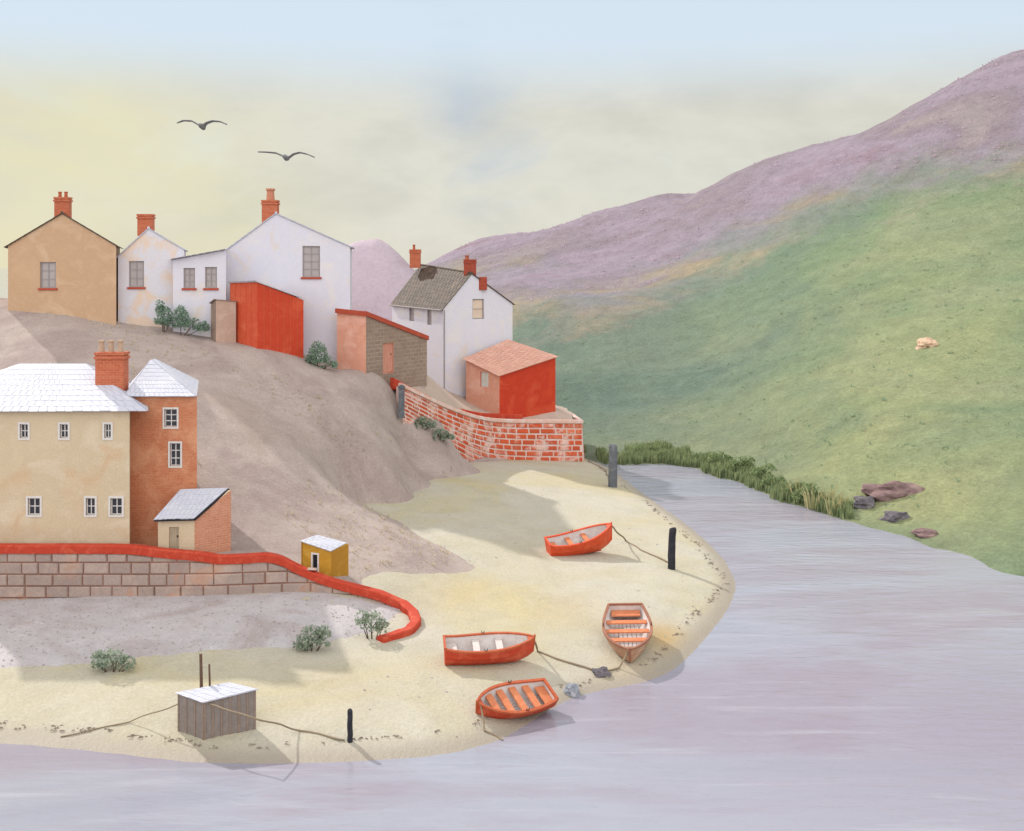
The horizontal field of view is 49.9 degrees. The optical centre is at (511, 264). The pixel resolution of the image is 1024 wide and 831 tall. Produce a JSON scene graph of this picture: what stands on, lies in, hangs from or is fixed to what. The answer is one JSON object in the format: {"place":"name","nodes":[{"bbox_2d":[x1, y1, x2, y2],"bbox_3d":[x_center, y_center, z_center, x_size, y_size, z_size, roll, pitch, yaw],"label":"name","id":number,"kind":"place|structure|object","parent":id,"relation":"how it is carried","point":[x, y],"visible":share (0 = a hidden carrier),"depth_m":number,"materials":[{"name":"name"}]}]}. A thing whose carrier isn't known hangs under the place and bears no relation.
{"place":"outdoors","nodes":[
{"label":"outdoors","id":0,"kind":"place"},
{"bbox_2d":[0,592,399,667],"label":"shingle bank","id":1,"kind":"structure","parent":0,"point":[111,632],"depth_m":52.53,"materials":[{"name":"grey gravel"}]},
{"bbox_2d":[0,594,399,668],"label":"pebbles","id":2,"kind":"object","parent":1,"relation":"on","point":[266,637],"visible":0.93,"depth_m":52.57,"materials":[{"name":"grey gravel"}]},
{"bbox_2d":[293,624,332,650],"bbox_3d":[-9.088,17.038,50.008,1.899,1.453,1.066,0,0,0],"label":"shrub","id":3,"kind":"object","parent":1,"relation":"on","point":[319,633],"visible":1,"depth_m":49.89,"materials":[{"name":"green plant"}]},
{"bbox_2d":[354,609,390,639],"bbox_3d":[-6.586,17.083,51.946,1.719,1.607,0.922,0,0,0],"label":"shrub","id":4,"kind":"object","parent":1,"relation":"on","point":[379,624],"visible":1,"depth_m":51.89,"materials":[{"name":"green plant"}]},
{"bbox_2d":[177,120,226,129],"bbox_3d":[-10.178,-4.588,35.999,1.636,0.329,0.777,0,0,0],"label":"gull","id":5,"kind":"object","parent":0,"point":[202,126],"visible":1,"depth_m":35.91,"materials":[{"name":"grey"}]},
{"bbox_2d":[0,298,506,584],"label":"hillside","id":6,"kind":"structure","parent":0,"point":[264,456],"depth_m":77.50,"materials":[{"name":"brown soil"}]},
{"bbox_2d":[4,192,122,324],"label":"ochre house","id":7,"kind":"structure","parent":6,"relation":"on","point":[61,262],"depth_m":85.00,"materials":[{"name":"beige paint"}]},
{"bbox_2d":[38,262,57,289],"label":"window","id":8,"kind":"structure","parent":7,"relation":"in","point":[48,269],"depth_m":85.16,"materials":[{"name":"grey glass"}]},
{"bbox_2d":[0,340,147,543],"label":"cream house","id":9,"kind":"structure","parent":6,"relation":"on","point":[64,453],"depth_m":57.00,"materials":[{"name":"paint"}]},
{"bbox_2d":[21,424,27,437],"bbox_3d":[-25.287,8.602,57.150,0.455,0.765,0.100,0,0,0],"label":"window","id":10,"kind":"structure","parent":9,"relation":"in","point":[24,427],"depth_m":57.16,"materials":[{"name":"white glass"}]},
{"bbox_2d":[29,498,39,514],"bbox_3d":[-24.769,12.514,57.150,0.662,0.921,0.100,0,0,0],"label":"window","id":11,"kind":"structure","parent":9,"relation":"in","point":[34,503],"depth_m":57.16,"materials":[{"name":"white glass"}]},
{"bbox_2d":[61,424,67,437],"bbox_3d":[-23.215,8.602,57.150,0.455,0.765,0.100,0,0,0],"label":"window","id":12,"kind":"structure","parent":9,"relation":"in","point":[64,427],"depth_m":57.13,"materials":[{"name":"white glass"}]},
{"bbox_2d":[87,498,94,514],"bbox_3d":[-21.841,12.514,57.150,0.506,0.921,0.100,0,0,0],"label":"window","id":13,"kind":"structure","parent":9,"relation":"in","point":[90,501],"depth_m":57.16,"materials":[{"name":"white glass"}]},
{"bbox_2d":[105,424,110,437],"bbox_3d":[-20.947,8.602,57.150,0.377,0.765,0.100,0,0,0],"label":"window","id":14,"kind":"structure","parent":9,"relation":"in","point":[107,426],"depth_m":57.15,"materials":[{"name":"white glass"}]},
{"bbox_2d":[111,498,121,514],"bbox_3d":[-20.507,12.514,57.150,0.636,0.921,0.100,0,0,0],"label":"window","id":15,"kind":"structure","parent":9,"relation":"in","point":[116,503],"depth_m":57.16,"materials":[{"name":"white glass"}]},
{"bbox_2d":[116,214,187,327],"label":"white cottage","id":16,"kind":"structure","parent":6,"relation":"on","point":[145,273],"depth_m":86.29,"materials":[{"name":"paint"}]},
{"bbox_2d":[127,261,145,288],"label":"window","id":17,"kind":"structure","parent":16,"relation":"in","point":[136,268],"depth_m":86.31,"materials":[{"name":"grey glass"}]},
{"bbox_2d":[126,359,198,545],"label":"terracotta house","id":18,"kind":"structure","parent":6,"relation":"on","point":[163,449],"depth_m":58.60,"materials":[{"name":"brick"}]},
{"bbox_2d":[165,409,176,426],"bbox_3d":[-18.179,8.151,58.750,0.706,0.999,0.100,0,0,0],"label":"window","id":19,"kind":"structure","parent":18,"relation":"in","point":[170,414],"depth_m":58.76,"materials":[{"name":"white glass"}]},
{"bbox_2d":[171,443,179,465],"bbox_3d":[-17.940,10.095,58.750,0.599,1.265,0.100,0,0,0],"label":"window","id":20,"kind":"structure","parent":18,"relation":"in","point":[175,447],"depth_m":58.76,"materials":[{"name":"white glass"}]},
{"bbox_2d":[153,299,174,331],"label":"shrub","id":21,"kind":"object","parent":6,"relation":"on","point":[163,321],"visible":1,"depth_m":84.88,"materials":[{"name":"green plant"}]},
{"bbox_2d":[172,304,209,335],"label":"shrub","id":22,"kind":"object","parent":6,"relation":"on","point":[179,317],"visible":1,"depth_m":84.71,"materials":[{"name":"green plant"}]},
{"bbox_2d":[153,488,230,552],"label":"white roofed outhouse","id":23,"kind":"structure","parent":6,"relation":"on","point":[194,519],"depth_m":57.39,"materials":[{"name":"brick"}]},
{"bbox_2d":[170,527,178,548],"bbox_3d":[-17.484,14.304,56.980,0.501,1.463,0.120,0,0,0],"label":"door","id":24,"kind":"structure","parent":23,"relation":"in","point":[174,531],"depth_m":56.98,"materials":[{"name":"wood"}]},
{"bbox_2d":[170,249,226,336],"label":"flat annex","id":25,"kind":"object","parent":6,"relation":"on","point":[199,282],"visible":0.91,"depth_m":85.71,"materials":[{"name":"paint"}]},
{"bbox_2d":[182,268,196,289],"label":"window","id":26,"kind":"structure","parent":25,"relation":"in","point":[189,273],"depth_m":85.81,"materials":[{"name":"grey glass"}]},
{"bbox_2d":[203,267,218,289],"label":"window","id":27,"kind":"structure","parent":25,"relation":"in","point":[210,272],"depth_m":85.89,"materials":[{"name":"grey glass"}]},
{"bbox_2d":[210,299,236,342],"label":"lean to shed","id":28,"kind":"object","parent":6,"relation":"on","point":[223,321],"visible":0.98,"depth_m":84.80,"materials":[{"name":"beige paint"}]},
{"bbox_2d":[228,280,305,357],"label":"red garage","id":29,"kind":"structure","parent":6,"relation":"on","point":[268,317],"depth_m":84.99,"materials":[{"name":"wood"}]},
{"bbox_2d":[226,188,355,361],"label":"white house","id":30,"kind":"structure","parent":6,"relation":"on","point":[277,250],"depth_m":88.63,"materials":[{"name":"paint"}]},
{"bbox_2d":[301,246,321,278],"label":"window","id":31,"kind":"structure","parent":30,"relation":"in","point":[311,254],"depth_m":88.83,"materials":[{"name":"grey glass"}]},
{"bbox_2d":[304,340,337,368],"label":"shrub","id":32,"kind":"object","parent":6,"relation":"on","point":[310,357],"visible":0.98,"depth_m":85.36,"materials":[{"name":"green plant"}]},
{"bbox_2d":[300,535,347,576],"bbox_3d":[-9.940,15.890,58.209,1.967,2.819,1.672,0,0,23],"label":"mustard hut","id":33,"kind":"object","parent":6,"relation":"on","point":[326,556],"visible":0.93,"depth_m":57.76,"materials":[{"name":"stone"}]},
{"bbox_2d":[311,552,318,571],"bbox_3d":[-10.293,15.802,57.662,0.466,1.454,0.150,0,0,20],"label":"door","id":34,"kind":"structure","parent":33,"relation":"in","point":[316,555],"depth_m":57.65,"materials":[{"name":"wood"}]},
{"bbox_2d":[335,308,428,386],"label":"pink outhouse","id":35,"kind":"structure","parent":6,"relation":"on","point":[386,350],"depth_m":87.96,"materials":[{"name":"brick"}]},
{"bbox_2d":[383,343,391,372],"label":"door","id":36,"kind":"structure","parent":35,"relation":"in","point":[387,347],"depth_m":88.88,"materials":[{"name":"wood"}]},
{"bbox_2d":[398,385,404,417],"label":"gate post","id":37,"kind":"object","parent":6,"relation":"on","point":[401,401],"visible":1,"depth_m":86.68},
{"bbox_2d":[414,415,436,429],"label":"shrub","id":38,"kind":"object","parent":6,"relation":"on","point":[421,421],"visible":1,"depth_m":88.56,"materials":[{"name":"green plant"}]},
{"bbox_2d":[431,428,454,441],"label":"shrub","id":39,"kind":"object","parent":6,"relation":"on","point":[445,435],"visible":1,"depth_m":89.32,"materials":[{"name":"green plant"}]},
{"bbox_2d":[258,151,314,160],"bbox_3d":[-7.413,-3.574,35.999,1.866,0.324,0.772,0,0,0],"label":"gull","id":40,"kind":"object","parent":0,"point":[286,157],"visible":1,"depth_m":35.91,"materials":[{"name":"grey"}]},
{"bbox_2d":[0,458,735,763],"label":"beach","id":41,"kind":"structure","parent":0,"point":[540,592],"depth_m":50.35,"materials":[{"name":"beige sand"}]},
{"bbox_2d":[90,648,136,671],"bbox_3d":[-17.240,17.200,47.570,2.031,1.243,1.157,0,0,0],"label":"shrub","id":42,"kind":"object","parent":41,"relation":"on","point":[103,659],"visible":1,"depth_m":47.49,"materials":[{"name":"green plant"}]},
{"bbox_2d":[199,654,202,687],"bbox_3d":[-12.381,16.857,43.807,0.158,2.735,0.149,0,0,-23],"label":"pole","id":43,"kind":"object","parent":41,"relation":"on","point":[201,670],"visible":0.41,"depth_m":43.76,"materials":[{"name":"brown wood"}]},
{"bbox_2d":[208,664,210,685],"bbox_3d":[-12.040,17.047,43.803,0.108,2.318,0.097,0,0,23],"label":"pole","id":44,"kind":"object","parent":41,"relation":"on","point":[209,674],"visible":0.41,"depth_m":43.78,"materials":[{"name":"brown wood"}]},
{"bbox_2d":[0,543,420,642],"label":"retaining wall","id":45,"kind":"structure","parent":41,"relation":"on","point":[39,570],"depth_m":55.98,"materials":[{"name":"brown stone"}]},
{"bbox_2d":[175,682,257,739],"bbox_3d":[-11.501,17.370,42.764,3.043,1.761,1.142,0,0,-20],"label":"grey hut","id":46,"kind":"object","parent":41,"relation":"on","point":[199,717],"visible":1,"depth_m":42.53,"materials":[{"name":"wood"}]},
{"bbox_2d":[60,704,177,736],"bbox_3d":[-15.203,17.680,43.109,4.711,1.364,0.741,0,0,0],"label":"mooring rope","id":47,"kind":"object","parent":46,"relation":"attached to","point":[119,723],"visible":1,"depth_m":43.12,"materials":[{"name":"brown fabric"}]},
{"bbox_2d":[208,703,344,740],"bbox_3d":[-8.984,17.499,41.825,5.183,1.462,1.489,0,0,-9],"label":"mooring rope","id":48,"kind":"object","parent":46,"relation":"attached to","point":[239,713],"visible":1,"depth_m":41.93,"materials":[{"name":"brown fabric"}]},
{"bbox_2d":[347,708,352,742],"bbox_3d":[-6.198,17.832,42.139,0.234,1.640,0.252,0,0,0],"label":"mooring post","id":49,"kind":"object","parent":41,"relation":"on","point":[350,725],"visible":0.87,"depth_m":42.05,"materials":[{"name":"black wood"}]},
{"bbox_2d":[0,462,728,749],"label":"seaweed","id":50,"kind":"object","parent":41,"relation":"on","point":[654,509],"visible":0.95,"depth_m":44.20,"materials":[{"name":"brown plant"}]},
{"bbox_2d":[390,378,584,461],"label":"brick sea wall","id":51,"kind":"structure","parent":41,"relation":"on","point":[477,435],"depth_m":99.19,"materials":[{"name":"red brick"}]},
{"bbox_2d":[443,631,535,664],"bbox_3d":[-0.993,17.299,49.379,4.168,1.270,1.890,-1,7,-6],"label":"rowing boat","id":52,"kind":"object","parent":41,"relation":"on","point":[481,648],"visible":1,"depth_m":49.30,"materials":[{"name":"wood"}]},
{"bbox_2d":[475,678,558,718],"bbox_3d":[0.035,17.917,44.990,3.510,1.029,1.840,0,20,-27],"label":"rowing boat","id":53,"kind":"object","parent":41,"relation":"on","point":[511,699],"visible":0.98,"depth_m":45.15,"materials":[{"name":"wood"}]},
{"bbox_2d":[479,701,503,740],"bbox_3d":[-0.985,18.028,43.394,0.433,1.001,1.755,0,0,-34],"label":"mooring rope","id":54,"kind":"object","parent":53,"relation":"hanging from","point":[484,725],"visible":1,"depth_m":43.29,"materials":[{"name":"beige fabric"}]},
{"bbox_2d":[363,474,709,736],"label":"beach pebbles","id":55,"kind":"object","parent":41,"relation":"on","point":[528,546],"visible":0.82,"depth_m":60.35,"materials":[{"name":"stone"}]},
{"bbox_2d":[563,683,579,697],"bbox_3d":[2.529,18.365,47.370,0.804,0.713,0.753,0,0,0],"label":"mooring stone","id":56,"kind":"object","parent":41,"relation":"on","point":[571,690],"visible":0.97,"depth_m":47.18,"materials":[{"name":"white stone"}]},
{"bbox_2d":[544,522,611,555],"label":"rowing boat","id":57,"kind":"object","parent":41,"relation":"on","point":[590,539],"visible":0.96,"depth_m":67.48,"materials":[{"name":"wood"}]},
{"bbox_2d":[592,666,610,677],"bbox_3d":[3.979,18.238,49.167,0.842,0.553,0.818,0,0,-11],"label":"mooring stone","id":58,"kind":"object","parent":41,"relation":"on","point":[602,672],"visible":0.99,"depth_m":48.91,"materials":[{"name":"grey stone"}]},
{"bbox_2d":[535,641,591,670],"bbox_3d":[2.115,17.455,49.503,2.836,1.451,1.151,0,0,29],"label":"mooring rope","id":59,"kind":"object","parent":58,"relation":"attached to","point":[565,661],"visible":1,"depth_m":49.80,"materials":[{"name":"brown fabric"}]},
{"bbox_2d":[608,444,617,487],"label":"mooring post","id":60,"kind":"object","parent":41,"relation":"on","point":[612,471],"visible":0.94,"depth_m":89.54,"materials":[{"name":"grey wood"}]},
{"bbox_2d":[602,603,652,662],"bbox_3d":[5.474,17.500,52.023,2.390,1.202,4.572,-2,10,3],"label":"rowing boat","id":61,"kind":"object","parent":41,"relation":"on","point":[626,624],"visible":0.99,"depth_m":52.61,"materials":[{"name":"wood"}]},
{"bbox_2d":[608,651,628,670],"bbox_3d":[4.785,17.805,49.594,1.353,0.852,0.111,0,0,-29],"label":"mooring rope","id":62,"kind":"object","parent":61,"relation":"attached to","point":[624,658],"visible":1,"depth_m":49.66,"materials":[{"name":"brown fabric"}]},
{"bbox_2d":[612,525,667,562],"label":"mooring rope","id":63,"kind":"object","parent":41,"relation":"on","point":[637,546],"visible":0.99,"depth_m":68.68,"materials":[{"name":"beige fabric"}]},
{"bbox_2d":[668,527,676,569],"bbox_3d":[9.437,16.909,64.940,0.536,2.904,0.484,0,0,0],"label":"mooring post","id":64,"kind":"object","parent":41,"relation":"on","point":[671,547],"visible":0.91,"depth_m":64.75,"materials":[{"name":"black wood"}]},
{"bbox_2d":[349,239,415,320],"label":"heather knoll","id":65,"kind":"structure","parent":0,"point":[383,272],"depth_m":123.92,"materials":[{"name":"purple plant"}]},
{"bbox_2d":[412,375,572,418],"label":"terrace","id":66,"kind":"structure","parent":0,"point":[433,389],"depth_m":100.10,"materials":[{"name":"beige sand"}]},
{"bbox_2d":[389,245,514,396],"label":"slate roofed house","id":67,"kind":"structure","parent":66,"relation":"on","point":[456,316],"depth_m":105.18,"materials":[{"name":"paint"}]},
{"bbox_2d":[410,308,413,320],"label":"window","id":68,"kind":"structure","parent":67,"relation":"in","point":[411,309],"depth_m":108.58,"materials":[{"name":"grey glass"}]},
{"bbox_2d":[428,310,430,324],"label":"window","id":69,"kind":"structure","parent":67,"relation":"in","point":[429,311],"depth_m":105.57,"materials":[{"name":"grey glass"}]},
{"bbox_2d":[472,299,482,318],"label":"window","id":70,"kind":"structure","parent":67,"relation":"in","point":[477,304],"depth_m":105.29,"materials":[{"name":"beige glass"}]},
{"bbox_2d":[463,339,557,417],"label":"red hut","id":71,"kind":"object","parent":66,"relation":"on","point":[507,376],"visible":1,"depth_m":102.56,"materials":[{"name":"red paint"}]},
{"bbox_2d":[481,372,487,386],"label":"window","id":72,"kind":"structure","parent":71,"relation":"in","point":[484,375],"depth_m":101.95,"materials":[{"name":"beige glass"}]},
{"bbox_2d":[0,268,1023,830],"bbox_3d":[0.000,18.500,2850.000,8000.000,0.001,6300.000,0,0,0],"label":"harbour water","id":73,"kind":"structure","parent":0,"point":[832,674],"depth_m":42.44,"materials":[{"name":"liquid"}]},
{"bbox_2d":[0,0,1023,267],"label":"sky","id":74,"kind":"structure","parent":0,"point":[437,127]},
{"bbox_2d":[415,49,1023,576],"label":"moorland hill","id":75,"kind":"structure","parent":0,"point":[629,335],"depth_m":133.41,"materials":[{"name":"green plant"}]},
{"bbox_2d":[629,445,642,452],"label":"bank bush","id":76,"kind":"object","parent":75,"relation":"on","point":[634,447],"visible":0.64,"depth_m":104.61,"materials":[{"name":"green plant"}]},
{"bbox_2d":[646,444,658,449],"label":"bank bush","id":77,"kind":"object","parent":75,"relation":"on","point":[654,447],"visible":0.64,"depth_m":104.64,"materials":[{"name":"green plant"}]},
{"bbox_2d":[650,451,665,457],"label":"bank bush","id":78,"kind":"object","parent":75,"relation":"on","point":[653,453],"visible":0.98,"depth_m":103.13,"materials":[{"name":"green plant"}]},
{"bbox_2d":[706,450,725,463],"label":"bank bush","id":79,"kind":"object","parent":75,"relation":"on","point":[713,458],"visible":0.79,"depth_m":98.58,"materials":[{"name":"green plant"}]},
{"bbox_2d":[584,438,853,519],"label":"bank grass","id":80,"kind":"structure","parent":75,"relation":"on","point":[776,490],"depth_m":97.54,"materials":[{"name":"green plant"}]},
{"bbox_2d":[425,50,1023,299],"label":"heather","id":81,"kind":"object","parent":75,"relation":"on","point":[994,65],"visible":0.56,"depth_m":185.60,"materials":[{"name":"purple plant"}]},
{"bbox_2d":[720,455,732,461],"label":"bank bush","id":82,"kind":"object","parent":75,"relation":"on","point":[729,457],"visible":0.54,"depth_m":98.64,"materials":[{"name":"green plant"}]},
{"bbox_2d":[726,456,745,470],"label":"bank bush","id":83,"kind":"object","parent":75,"relation":"on","point":[735,462],"visible":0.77,"depth_m":95.81,"materials":[{"name":"green plant"}]},
{"bbox_2d":[739,456,755,468],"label":"bank bush","id":84,"kind":"object","parent":75,"relation":"on","point":[751,460],"visible":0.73,"depth_m":95.72,"materials":[{"name":"green plant"}]},
{"bbox_2d":[749,460,776,479],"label":"bank bush","id":85,"kind":"object","parent":75,"relation":"on","point":[763,470],"visible":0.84,"depth_m":92.27,"materials":[{"name":"green plant"}]},
{"bbox_2d":[760,476,777,485],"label":"bank bush","id":86,"kind":"object","parent":75,"relation":"on","point":[767,480],"visible":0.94,"depth_m":89.53,"materials":[{"name":"green plant"}]},
{"bbox_2d":[785,483,797,493],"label":"bank bush","id":87,"kind":"object","parent":75,"relation":"on","point":[788,488],"visible":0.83,"depth_m":86.21,"materials":[{"name":"green plant"}]},
{"bbox_2d":[782,478,811,493],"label":"reed clump","id":88,"kind":"object","parent":75,"relation":"on","point":[795,485],"visible":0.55,"depth_m":85.96,"materials":[{"name":"plant"}]},
{"bbox_2d":[793,480,805,490],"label":"bank bush","id":89,"kind":"object","parent":75,"relation":"on","point":[802,483],"visible":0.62,"depth_m":86.31,"materials":[{"name":"green plant"}]},
{"bbox_2d":[791,482,818,501],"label":"bank bush","id":90,"kind":"object","parent":75,"relation":"on","point":[800,495],"visible":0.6,"depth_m":84.61,"materials":[{"name":"green plant"}]},
{"bbox_2d":[799,484,843,508],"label":"reed clump","id":91,"kind":"object","parent":75,"relation":"on","point":[808,503],"visible":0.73,"depth_m":83.10,"materials":[{"name":"beige plant"}]},
{"bbox_2d":[823,489,852,514],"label":"reed clump","id":92,"kind":"object","parent":75,"relation":"on","point":[840,501],"visible":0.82,"depth_m":81.14,"materials":[{"name":"plant"}]},
{"bbox_2d":[853,496,874,508],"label":"bank rock","id":93,"kind":"object","parent":75,"relation":"on","point":[862,502],"visible":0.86,"depth_m":81.01,"materials":[{"name":"grey stone"}]},
{"bbox_2d":[861,481,924,501],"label":"bank rock","id":94,"kind":"object","parent":75,"relation":"on","point":[889,491],"visible":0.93,"depth_m":81.80,"materials":[{"name":"stone"}]},
{"bbox_2d":[879,511,910,522],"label":"bank rock","id":95,"kind":"object","parent":75,"relation":"on","point":[892,516],"visible":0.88,"depth_m":77.92,"materials":[{"name":"grey stone"}]},
{"bbox_2d":[911,527,937,537],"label":"bank rock","id":96,"kind":"object","parent":75,"relation":"on","point":[921,532],"visible":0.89,"depth_m":74.00,"materials":[{"name":"stone"}]},
{"bbox_2d":[915,337,938,349],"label":"pale outcrop","id":97,"kind":"object","parent":75,"relation":"on","point":[925,342],"visible":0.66,"depth_m":108.20,"materials":[{"name":"beige stone"}]}
]}

